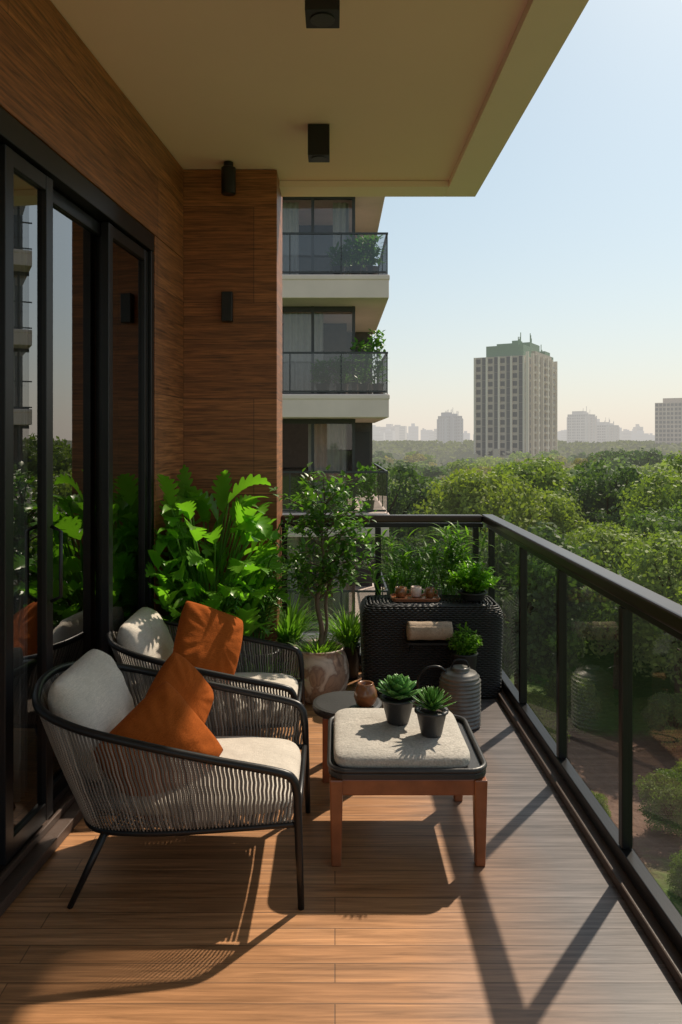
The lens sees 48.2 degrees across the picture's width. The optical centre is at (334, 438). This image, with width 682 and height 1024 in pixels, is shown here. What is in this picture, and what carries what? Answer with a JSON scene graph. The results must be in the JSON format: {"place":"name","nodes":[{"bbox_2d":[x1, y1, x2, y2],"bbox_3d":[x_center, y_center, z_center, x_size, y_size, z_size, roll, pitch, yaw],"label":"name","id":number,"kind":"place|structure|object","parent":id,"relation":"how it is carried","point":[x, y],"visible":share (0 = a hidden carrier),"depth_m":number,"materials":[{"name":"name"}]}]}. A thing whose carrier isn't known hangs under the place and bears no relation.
{"place":"outdoors","nodes":[
{"label":"outdoors","id":0,"kind":"place"},
{"bbox_2d":[0,0,182,637],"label":"wall","id":1,"kind":"structure","parent":0,"point":[63,96],"depth_m":3.68,"materials":[{"name":"brown wood"}]},
{"bbox_2d":[0,107,153,916],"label":"sliding door","id":2,"kind":"structure","parent":1,"relation":"attached to","point":[76,396],"depth_m":3.27,"materials":[{"name":"metal"}]},
{"bbox_2d":[0,144,52,864],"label":"door panel","id":3,"kind":"structure","parent":2,"relation":"in","point":[26,193],"depth_m":2.89,"materials":[{"name":"glass"}]},
{"bbox_2d":[53,189,100,800],"bbox_3d":[-1.179,0.235,3.456,0.040,2.570,0.680,0,0,5],"label":"door panel","id":4,"kind":"structure","parent":2,"relation":"in","point":[76,235],"depth_m":3.47,"materials":[{"name":"glass"}]},
{"bbox_2d":[101,222,147,706],"bbox_3d":[-1.091,0.235,3.985,0.040,2.570,0.590,0,0,5],"label":"door panel","id":5,"kind":"structure","parent":2,"relation":"in","point":[124,264],"depth_m":3.94,"materials":[{"name":"glass"}]},
{"bbox_2d":[236,650,309,685],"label":"ornamental grass","id":6,"kind":"object","parent":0,"point":[268,665],"depth_m":4.51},
{"bbox_2d":[50,0,588,196],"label":"ceiling","id":7,"kind":"structure","parent":0,"point":[417,98],"depth_m":3.69,"materials":[{"name":"paint"}]},
{"bbox_2d":[221,161,235,195],"bbox_3d":[-0.670,-1.640,4.800,0.092,0.200,0.092,0,0,0],"label":"spotlight","id":8,"kind":"object","parent":7,"relation":"attached to","point":[228,178],"visible":1,"depth_m":4.76,"materials":[{"name":"black metal"}]},
{"bbox_2d":[308,124,329,161],"bbox_3d":[-0.090,-1.653,4.270,0.120,0.174,0.120,0,0,0],"label":"ceiling light","id":9,"kind":"object","parent":7,"relation":"attached to","point":[318,142],"visible":1,"depth_m":4.21,"materials":[{"name":"black metal"}]},
{"bbox_2d":[305,0,339,27],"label":"ceiling light","id":10,"kind":"object","parent":7,"relation":"attached to","point":[322,13],"visible":1,"depth_m":2.74,"materials":[{"name":"black metal"}]},
{"bbox_2d":[303,602,364,679],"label":"ornamental grass","id":11,"kind":"object","parent":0,"point":[348,631],"depth_m":5.05,"materials":[{"name":"plant"}]},
{"bbox_2d":[282,197,389,652],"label":"apartment building","id":12,"kind":"structure","parent":0,"point":[327,314],"depth_m":21.74,"materials":[{"name":"beige concrete"}]},
{"bbox_2d":[291,473,311,509],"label":"balcony plant","id":13,"kind":"object","parent":12,"relation":"on","point":[298,488],"visible":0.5,"depth_m":20.42,"materials":[{"name":"green plant"}]},
{"bbox_2d":[282,419,354,508],"bbox_3d":[-3.715,0.700,21.925,8.570,2.516,1.350,0,0,0],"label":"window frame","id":14,"kind":"structure","parent":12,"relation":"in","point":[284,421],"depth_m":21.25,"materials":[{"name":"metal"}]},
{"bbox_2d":[282,306,354,393],"bbox_3d":[-3.715,-2.440,21.925,8.570,2.516,1.350,0,0,0],"label":"window frame","id":15,"kind":"structure","parent":12,"relation":"in","point":[312,309],"depth_m":21.25,"materials":[{"name":"metal"}]},
{"bbox_2d":[282,197,354,273],"bbox_3d":[-3.715,-5.580,21.925,8.570,2.516,1.350,0,0,0],"label":"window frame","id":16,"kind":"structure","parent":12,"relation":"in","point":[312,199],"depth_m":21.25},
{"bbox_2d":[310,358,332,393],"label":"balcony plant","id":17,"kind":"object","parent":12,"relation":"on","point":[322,386],"visible":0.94,"depth_m":20.38,"materials":[{"name":"green plant"}]},
{"bbox_2d":[308,537,354,621],"bbox_3d":[-3.715,3.840,21.925,8.570,2.516,1.350,0,0,0],"label":"window frame","id":18,"kind":"structure","parent":12,"relation":"in","point":[353,584],"depth_m":21.25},
{"bbox_2d":[326,241,348,273],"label":"balcony plant","id":19,"kind":"object","parent":12,"relation":"on","point":[337,259],"visible":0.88,"depth_m":20.41,"materials":[{"name":"green plant"}]},
{"bbox_2d":[331,355,353,393],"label":"balcony plant","id":20,"kind":"object","parent":12,"relation":"on","point":[345,370],"visible":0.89,"depth_m":20.43,"materials":[{"name":"green plant"}]},
{"bbox_2d":[343,235,367,273],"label":"balcony plant","id":21,"kind":"object","parent":12,"relation":"on","point":[355,257],"visible":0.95,"depth_m":20.41,"materials":[{"name":"green plant"}]},
{"bbox_2d":[348,336,375,393],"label":"balcony plant","id":22,"kind":"object","parent":12,"relation":"on","point":[362,378],"visible":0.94,"depth_m":20.40,"materials":[{"name":"green plant"}]},
{"bbox_2d":[355,537,369,582],"bbox_3d":[0.910,3.948,26.365,0.580,2.100,0.050,0,0,0],"label":"balcony door","id":23,"kind":"structure","parent":12,"relation":"in","point":[362,548],"depth_m":26.34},
{"bbox_2d":[355,432,369,492],"bbox_3d":[0.910,0.808,26.365,0.580,2.100,0.050,0,0,0],"label":"balcony door","id":24,"kind":"structure","parent":12,"relation":"in","point":[362,439],"depth_m":26.34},
{"bbox_2d":[355,341,369,393],"bbox_3d":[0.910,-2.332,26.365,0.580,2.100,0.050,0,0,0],"label":"plant","id":25,"kind":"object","parent":12,"relation":"in","point":[356,355],"depth_m":26.34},
{"bbox_2d":[355,463,379,509],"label":"balcony plant","id":26,"kind":"object","parent":12,"relation":"on","point":[367,485],"visible":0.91,"depth_m":20.41,"materials":[{"name":"green plant"}]},
{"bbox_2d":[361,235,385,273],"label":"balcony plant","id":27,"kind":"object","parent":12,"relation":"on","point":[372,260],"visible":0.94,"depth_m":20.39,"materials":[{"name":"green plant"}]},
{"bbox_2d":[368,329,385,393],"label":"balcony plant","id":28,"kind":"object","parent":12,"relation":"on","point":[377,386],"visible":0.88,"depth_m":20.43,"materials":[{"name":"green plant"}]},
{"bbox_2d":[0,671,681,1023],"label":"floor","id":29,"kind":"structure","parent":0,"point":[411,913],"depth_m":2.51,"materials":[{"name":"brown wood"}]},
{"bbox_2d":[32,649,310,910],"bbox_3d":[-0.612,1.231,2.930,1.015,0.747,0.743,0,0,0],"label":"armchair","id":30,"kind":"object","parent":29,"relation":"on","point":[83,706],"visible":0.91,"depth_m":2.62,"materials":[{"name":"black metal"}]},
{"bbox_2d":[94,681,222,819],"bbox_3d":[-0.638,1.144,2.787,0.371,0.362,0.180,-41,4,-37],"label":"throw pillow","id":31,"kind":"object","parent":30,"relation":"on","point":[164,714],"visible":0.5,"depth_m":2.77,"materials":[{"name":"orange fabric"}]},
{"bbox_2d":[145,652,213,723],"bbox_3d":[-0.634,1.067,3.103,0.137,0.286,0.295,-24,25,31],"label":"throw pillow","id":32,"kind":"object","parent":30,"relation":"on","point":[183,677],"visible":0.5,"depth_m":3.10,"materials":[{"name":"orange fabric"}]},
{"bbox_2d":[106,607,304,744],"bbox_3d":[-0.648,1.246,3.860,0.975,0.717,0.713,0,0,0],"label":"armchair","id":33,"kind":"object","parent":29,"relation":"on","point":[142,636],"visible":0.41,"depth_m":3.74,"materials":[{"name":"black metal"}]},
{"bbox_2d":[173,601,242,682],"bbox_3d":[-0.632,1.016,3.802,0.352,0.343,0.166,28,-38,-29],"label":"throw pillow","id":34,"kind":"object","parent":33,"relation":"on","point":[208,638],"visible":0.83,"depth_m":3.75,"materials":[{"name":"orange fabric"}]},
{"bbox_2d":[145,465,289,640],"bbox_3d":[-0.687,0.878,4.369,0.828,1.445,0.994,0,0,0],"label":"leafy plant","id":35,"kind":"object","parent":29,"relation":"on","point":[190,567],"visible":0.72,"depth_m":4.38,"materials":[{"name":"green plant"}]},
{"bbox_2d":[183,170,281,672],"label":"pillar","id":36,"kind":"structure","parent":29,"relation":"on","point":[232,398],"depth_m":4.92,"materials":[{"name":"brown wood"}]},
{"bbox_2d":[221,291,232,321],"bbox_3d":[-0.690,-0.845,4.889,0.070,0.190,0.069,0,0,0],"label":"wall light","id":37,"kind":"object","parent":36,"relation":"attached to","point":[226,306],"visible":1,"depth_m":4.86,"materials":[{"name":"black metal"}]},
{"bbox_2d":[223,520,301,671],"bbox_3d":[-0.421,1.045,4.628,0.474,1.111,1.110,0,0,0],"label":"palm plant","id":38,"kind":"object","parent":29,"relation":"on","point":[262,617],"visible":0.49,"depth_m":4.59,"materials":[{"name":"plant"}]},
{"bbox_2d":[259,595,334,672],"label":"ornamental grass","id":39,"kind":"object","parent":29,"relation":"on","point":[292,627],"depth_m":4.99,"materials":[{"name":"plant"}]},
{"bbox_2d":[267,461,379,703],"bbox_3d":[-0.047,0.867,4.698,0.691,1.465,0.625,0,0,-34],"label":"potted tree","id":40,"kind":"object","parent":29,"relation":"on","point":[326,667],"visible":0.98,"depth_m":4.63,"materials":[{"name":"green plant"}]},
{"bbox_2d":[312,691,381,782],"bbox_3d":[0.060,1.431,3.660,0.336,0.338,0.336,0,0,0],"label":"side table","id":41,"kind":"object","parent":29,"relation":"on","point":[327,706],"visible":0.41,"depth_m":3.59,"materials":[{"name":"metal"}]},
{"bbox_2d":[354,680,376,707],"bbox_3d":[0.145,1.207,3.600,0.112,0.108,0.112,0,0,0],"label":"vase","id":42,"kind":"object","parent":41,"relation":"on","point":[365,693],"visible":1,"depth_m":3.56,"materials":[{"name":"brown ceramic"}]},
{"bbox_2d":[281,515,482,670],"bbox_3d":[0.334,1.064,5.305,1.413,1.068,0.110,0,0,0],"label":"glass railing","id":43,"kind":"object","parent":29,"relation":"on","point":[474,522],"visible":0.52,"depth_m":5.29,"materials":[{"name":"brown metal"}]},
{"bbox_2d":[327,708,487,865],"bbox_3d":[0.275,1.389,3.120,0.611,0.423,0.581,0,0,0],"label":"ottoman table","id":44,"kind":"object","parent":29,"relation":"on","point":[371,751],"visible":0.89,"depth_m":2.85,"materials":[{"name":"black metal"},{"name":"speckled fabric"},{"name":"red wood"}]},
{"bbox_2d":[375,673,422,725],"bbox_3d":[0.261,1.082,3.179,0.185,0.194,0.193,0,0,-36],"label":"succulent","id":45,"kind":"object","parent":44,"relation":"on","point":[396,698],"visible":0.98,"depth_m":3.13,"materials":[{"name":"green plant"}]},
{"bbox_2d":[410,686,456,737],"bbox_3d":[0.384,1.086,3.046,0.181,0.185,0.185,0,0,-34],"label":"succulent","id":46,"kind":"object","parent":44,"relation":"on","point":[431,711],"visible":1,"depth_m":3.01,"materials":[{"name":"green plant"}]},
{"bbox_2d":[360,595,503,697],"bbox_3d":[0.605,1.310,4.803,0.892,0.571,0.515,0,0,0],"label":"wicker chest","id":47,"kind":"object","parent":29,"relation":"on","point":[388,648],"visible":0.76,"depth_m":4.67,"materials":[{"name":"black wicker"}]},
{"bbox_2d":[390,593,439,601],"bbox_3d":[0.510,1.012,4.860,0.312,0.019,0.172,0,0,0],"label":"serving tray","id":48,"kind":"object","parent":47,"relation":"on","point":[421,598],"visible":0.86,"depth_m":4.79,"materials":[{"name":"red wood"}]},
{"bbox_2d":[395,586,409,597],"bbox_3d":[0.424,0.979,4.863,0.087,0.065,0.076,0,0,-37],"label":"cup","id":49,"kind":"object","parent":48,"relation":"on","point":[400,591],"visible":1,"depth_m":4.83,"materials":[{"name":"brown ceramic"}]},
{"bbox_2d":[411,586,424,596],"bbox_3d":[0.524,0.979,4.877,0.080,0.065,0.070,0,0,37],"label":"cup","id":50,"kind":"object","parent":48,"relation":"on","point":[416,591],"visible":1,"depth_m":4.85,"materials":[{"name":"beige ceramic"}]},
{"bbox_2d":[425,587,437,597],"bbox_3d":[0.609,0.979,4.842,0.070,0.065,0.060,0,0,36],"label":"cup","id":51,"kind":"object","parent":48,"relation":"on","point":[429,592],"visible":1,"depth_m":4.82,"materials":[{"name":"brown ceramic"}]},
{"bbox_2d":[356,520,491,594],"bbox_3d":[0.593,1.076,5.138,0.972,1.042,0.486,0,0,0],"label":"plant","id":52,"kind":"object","parent":47,"relation":"on","point":[450,560],"visible":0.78,"depth_m":5.13,"materials":[{"name":"green plant"}]},
{"bbox_2d":[406,621,452,639],"bbox_3d":[0.570,1.158,4.595,0.268,0.109,0.118,0,0,0],"label":"rolled blanket","id":53,"kind":"object","parent":47,"relation":"on","point":[430,630],"visible":0.98,"depth_m":4.54,"materials":[{"name":"fabric"}]},
{"bbox_2d":[443,556,501,600],"bbox_3d":[0.873,0.883,4.835,0.375,0.270,0.396,0,0,0],"label":"herb plant","id":54,"kind":"object","parent":47,"relation":"on","point":[473,584],"visible":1,"depth_m":4.79,"materials":[{"name":"green plant"}]},
{"bbox_2d":[416,659,480,730],"bbox_3d":[0.655,1.415,4.283,0.233,0.370,0.334,0,0,-63],"label":"watering can","id":55,"kind":"object","parent":29,"relation":"on","point":[460,684],"visible":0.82,"depth_m":4.17,"materials":[{"name":"metal"}]},
{"bbox_2d":[446,622,482,670],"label":"fern plant","id":56,"kind":"object","parent":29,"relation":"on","point":[465,647],"visible":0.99,"depth_m":4.49,"materials":[{"name":"green plant"}]},
{"bbox_2d":[482,514,681,990],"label":"glass railing","id":57,"kind":"object","parent":29,"relation":"on","point":[656,913],"visible":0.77,"depth_m":2.94,"materials":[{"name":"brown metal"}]},
{"bbox_2d":[381,429,394,440],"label":"skyline building","id":58,"kind":"structure","parent":0,"point":[389,435],"depth_m":1423.88,"materials":[{"name":"grey concrete"}]},
{"bbox_2d":[380,424,398,440],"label":"skyline building","id":59,"kind":"structure","parent":0,"point":[392,428],"depth_m":1489.79,"materials":[{"name":"grey concrete"}]},
{"bbox_2d":[393,425,406,440],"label":"skyline building","id":60,"kind":"structure","parent":0,"point":[402,433],"depth_m":1771.50,"materials":[{"name":"grey concrete"}]},
{"bbox_2d":[408,423,417,440],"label":"skyline building","id":61,"kind":"structure","parent":0,"point":[413,432],"depth_m":1387.35,"materials":[{"name":"grey concrete"}]},
{"bbox_2d":[372,0,681,440],"label":"sky","id":62,"kind":"structure","parent":0,"point":[571,240],"materials":[{"name":"blue"}]},
{"bbox_2d":[497,579,681,915],"bbox_3d":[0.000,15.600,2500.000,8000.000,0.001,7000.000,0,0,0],"label":"ground","id":63,"kind":"structure","parent":0,"point":[593,755],"depth_m":38.26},
{"bbox_2d":[372,431,384,440],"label":"skyline building","id":64,"kind":"structure","parent":63,"relation":"on","point":[379,436],"depth_m":1306.99,"materials":[{"name":"grey concrete"}]},
{"bbox_2d":[372,451,393,459],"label":"tree","id":65,"kind":"object","parent":63,"relation":"on","point":[382,454],"visible":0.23,"depth_m":283.28,"materials":[{"name":"green plant"}]},
{"bbox_2d":[372,533,398,594],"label":"tree","id":66,"kind":"object","parent":63,"relation":"on","point":[385,545],"visible":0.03,"depth_m":56.54,"materials":[{"name":"green plant"}]},
{"bbox_2d":[372,460,446,577],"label":"tree","id":67,"kind":"object","parent":63,"relation":"on","point":[400,503],"visible":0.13,"depth_m":64.15,"materials":[{"name":"green plant"}]},
{"bbox_2d":[400,451,435,463],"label":"tree","id":68,"kind":"object","parent":63,"relation":"on","point":[428,460],"visible":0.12,"depth_m":253.06,"materials":[{"name":"green plant"}]},
{"bbox_2d":[403,451,436,465],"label":"tree","id":69,"kind":"object","parent":63,"relation":"on","point":[413,458],"visible":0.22,"depth_m":236.75,"materials":[{"name":"green plant"}]},
{"bbox_2d":[388,460,454,484],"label":"tree","id":70,"kind":"object","parent":63,"relation":"on","point":[436,471],"visible":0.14,"depth_m":127.45,"materials":[{"name":"green plant"}]},
{"bbox_2d":[381,527,471,594],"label":"plant","id":71,"kind":"object","parent":63,"relation":"on","point":[417,543],"visible":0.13,"depth_m":52.98,"materials":[{"name":"green plant"}]},
{"bbox_2d":[437,410,462,442],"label":"tower building","id":72,"kind":"structure","parent":63,"relation":"on","point":[449,426],"depth_m":792.84,"materials":[{"name":"grey concrete"}]},
{"bbox_2d":[438,416,461,442],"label":"windows","id":73,"kind":"structure","parent":72,"relation":"in","point":[443,416],"depth_m":792.74,"materials":[{"name":"grey glass"}]},
{"bbox_2d":[445,459,493,472],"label":"tree","id":74,"kind":"object","parent":63,"relation":"on","point":[454,465],"visible":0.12,"depth_m":151.66,"materials":[{"name":"green plant"}]},
{"bbox_2d":[412,466,552,595],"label":"tree","id":75,"kind":"object","parent":63,"relation":"on","point":[471,492],"visible":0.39,"depth_m":59.09,"materials":[{"name":"green plant"}]},
{"bbox_2d":[476,455,503,466],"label":"tree","id":76,"kind":"object","parent":63,"relation":"on","point":[490,461],"visible":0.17,"depth_m":222.76,"materials":[{"name":"green plant"}]},
{"bbox_2d":[476,463,509,475],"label":"tree","id":77,"kind":"object","parent":63,"relation":"on","point":[484,471],"visible":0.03,"depth_m":112.19,"materials":[{"name":"green plant"}]},
{"bbox_2d":[474,332,556,457],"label":"tower building","id":78,"kind":"structure","parent":63,"relation":"on","point":[515,395],"depth_m":328.37,"materials":[{"name":"beige concrete"}]},
{"bbox_2d":[476,356,553,457],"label":"windows","id":79,"kind":"structure","parent":78,"relation":"in","point":[502,360],"depth_m":327.33,"materials":[{"name":"grey glass"}]},
{"bbox_2d":[509,451,531,459],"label":"tree","id":80,"kind":"object","parent":63,"relation":"on","point":[521,456],"visible":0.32,"depth_m":292.32,"materials":[{"name":"green plant"}]},
{"bbox_2d":[372,439,681,466],"bbox_3d":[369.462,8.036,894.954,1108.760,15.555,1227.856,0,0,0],"label":"woods","id":81,"kind":"object","parent":63,"relation":"on","point":[445,453],"visible":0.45,"depth_m":388.13,"materials":[{"name":"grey plant"}]},
{"bbox_2d":[431,515,627,691],"bbox_3d":[10.110,9.881,40.537,9.818,11.825,10.614,0,0,-41],"label":"tree","id":82,"kind":"object","parent":63,"relation":"on","point":[582,598],"visible":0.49,"depth_m":37.48,"materials":[{"name":"green plant"}]},
{"bbox_2d":[486,454,595,520],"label":"tree","id":83,"kind":"object","parent":63,"relation":"on","point":[543,473],"visible":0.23,"depth_m":70.79,"materials":[{"name":"green plant"}]},
{"bbox_2d":[518,453,567,463],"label":"tree","id":84,"kind":"object","parent":63,"relation":"on","point":[562,459],"visible":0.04,"depth_m":181.63,"materials":[{"name":"green plant"}]},
{"bbox_2d":[502,486,589,610],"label":"tree","id":85,"kind":"object","parent":63,"relation":"on","point":[562,508],"visible":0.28,"depth_m":61.83,"materials":[{"name":"green plant"}]},
{"bbox_2d":[527,690,570,741],"bbox_3d":[9.746,14.287,37.086,2.918,3.952,3.246,0,0,-44],"label":"shrub","id":86,"kind":"object","parent":63,"relation":"on","point":[539,707],"visible":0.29,"depth_m":36.41,"materials":[{"name":"green plant"}]},
{"bbox_2d":[541,672,602,736],"bbox_3d":[12.385,14.289,39.897,3.102,3.948,3.575,0,0,16],"label":"shrub","id":87,"kind":"object","parent":63,"relation":"on","point":[582,706],"visible":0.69,"depth_m":39.18,"materials":[{"name":"green plant"}]},
{"bbox_2d":[567,406,596,442],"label":"tower building","id":88,"kind":"structure","parent":63,"relation":"on","point":[582,426],"depth_m":892.35,"materials":[{"name":"beige concrete"}]},
{"bbox_2d":[568,415,593,441],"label":"windows","id":89,"kind":"structure","parent":88,"relation":"in","point":[568,415],"depth_m":892.39,"materials":[{"name":"grey glass"}]},
{"bbox_2d":[554,521,623,651],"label":"tree","id":90,"kind":"object","parent":63,"relation":"on","point":[570,536],"visible":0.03,"depth_m":56.01,"materials":[{"name":"green plant"}]},
{"bbox_2d":[571,454,611,470],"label":"tree","id":91,"kind":"object","parent":63,"relation":"on","point":[577,460],"visible":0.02,"depth_m":138.56,"materials":[{"name":"green plant"}]},
{"bbox_2d":[591,791,610,816],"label":"shrub","id":92,"kind":"object","parent":63,"relation":"on","point":[600,798],"visible":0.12,"depth_m":30.87,"materials":[{"name":"green plant"}]},
{"bbox_2d":[551,460,663,530],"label":"tree","id":93,"kind":"object","parent":63,"relation":"on","point":[603,492],"visible":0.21,"depth_m":66.85,"materials":[{"name":"green plant"}]},
{"bbox_2d":[559,457,657,481],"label":"tree","id":94,"kind":"object","parent":63,"relation":"on","point":[614,464],"visible":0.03,"depth_m":84.61,"materials":[{"name":"green plant"}]},
{"bbox_2d":[584,448,651,467],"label":"tree","id":95,"kind":"object","parent":63,"relation":"on","point":[598,455],"visible":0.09,"depth_m":133.91,"materials":[{"name":"green plant"}]},
{"bbox_2d":[569,523,671,688],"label":"tree","id":96,"kind":"object","parent":63,"relation":"on","point":[606,542],"visible":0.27,"depth_m":47.19,"materials":[{"name":"green plant"}]},
{"bbox_2d":[595,529,681,720],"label":"tree","id":97,"kind":"object","parent":63,"relation":"on","point":[657,564],"visible":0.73,"depth_m":40.99,"materials":[{"name":"green plant"}]},
{"bbox_2d":[616,447,680,466],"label":"tree","id":98,"kind":"object","parent":63,"relation":"on","point":[636,457],"visible":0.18,"depth_m":125.11,"materials":[{"name":"green plant"}]},
{"bbox_2d":[616,468,681,570],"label":"tree","id":99,"kind":"object","parent":63,"relation":"on","point":[666,487],"visible":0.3,"depth_m":56.81,"materials":[{"name":"green plant"}]},
{"bbox_2d":[619,499,681,596],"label":"tree","id":100,"kind":"object","parent":63,"relation":"on","point":[643,522],"visible":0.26,"depth_m":49.49,"materials":[{"name":"green plant"}]},
{"bbox_2d":[633,768,681,836],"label":"shrub","id":101,"kind":"object","parent":63,"relation":"on","point":[661,793],"visible":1,"depth_m":29.76,"materials":[{"name":"green plant"}]},
{"bbox_2d":[638,461,678,475],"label":"tree","id":102,"kind":"object","parent":63,"relation":"on","point":[653,468],"visible":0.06,"depth_m":90.09,"materials":[{"name":"green plant"}]},
{"bbox_2d":[639,692,681,751],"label":"shrub","id":103,"kind":"object","parent":63,"relation":"on","point":[659,713],"visible":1,"depth_m":37.75,"materials":[{"name":"green plant"}]},
{"bbox_2d":[661,450,681,475],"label":"tree","id":104,"kind":"object","parent":63,"relation":"on","point":[679,463],"visible":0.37,"depth_m":72.81,"materials":[{"name":"green plant"}]},
{"bbox_2d":[662,850,681,900],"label":"shrub","id":105,"kind":"object","parent":63,"relation":"on","point":[675,879],"visible":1,"depth_m":25.91,"materials":[{"name":"green plant"}]},
{"bbox_2d":[597,417,619,442],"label":"tower building","id":106,"kind":"structure","parent":0,"point":[608,431],"depth_m":938.31,"materials":[{"name":"grey concrete"}]},
{"bbox_2d":[620,429,630,440],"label":"skyline building","id":107,"kind":"structure","parent":0,"point":[625,434],"depth_m":1376.22,"materials":[{"name":"grey concrete"}]},
{"bbox_2d":[632,430,648,440],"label":"skyline building","id":108,"kind":"structure","parent":0,"point":[639,435],"depth_m":1315.04,"materials":[{"name":"grey concrete"}]},
{"bbox_2d":[655,398,681,444],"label":"tower building","id":109,"kind":"structure","parent":0,"point":[668,421],"depth_m":580.52,"materials":[{"name":"grey concrete"}]},
{"bbox_2d":[655,403,680,444],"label":"windows","id":110,"kind":"structure","parent":109,"relation":"in","point":[672,404],"depth_m":581.68,"materials":[{"name":"beige glass"}]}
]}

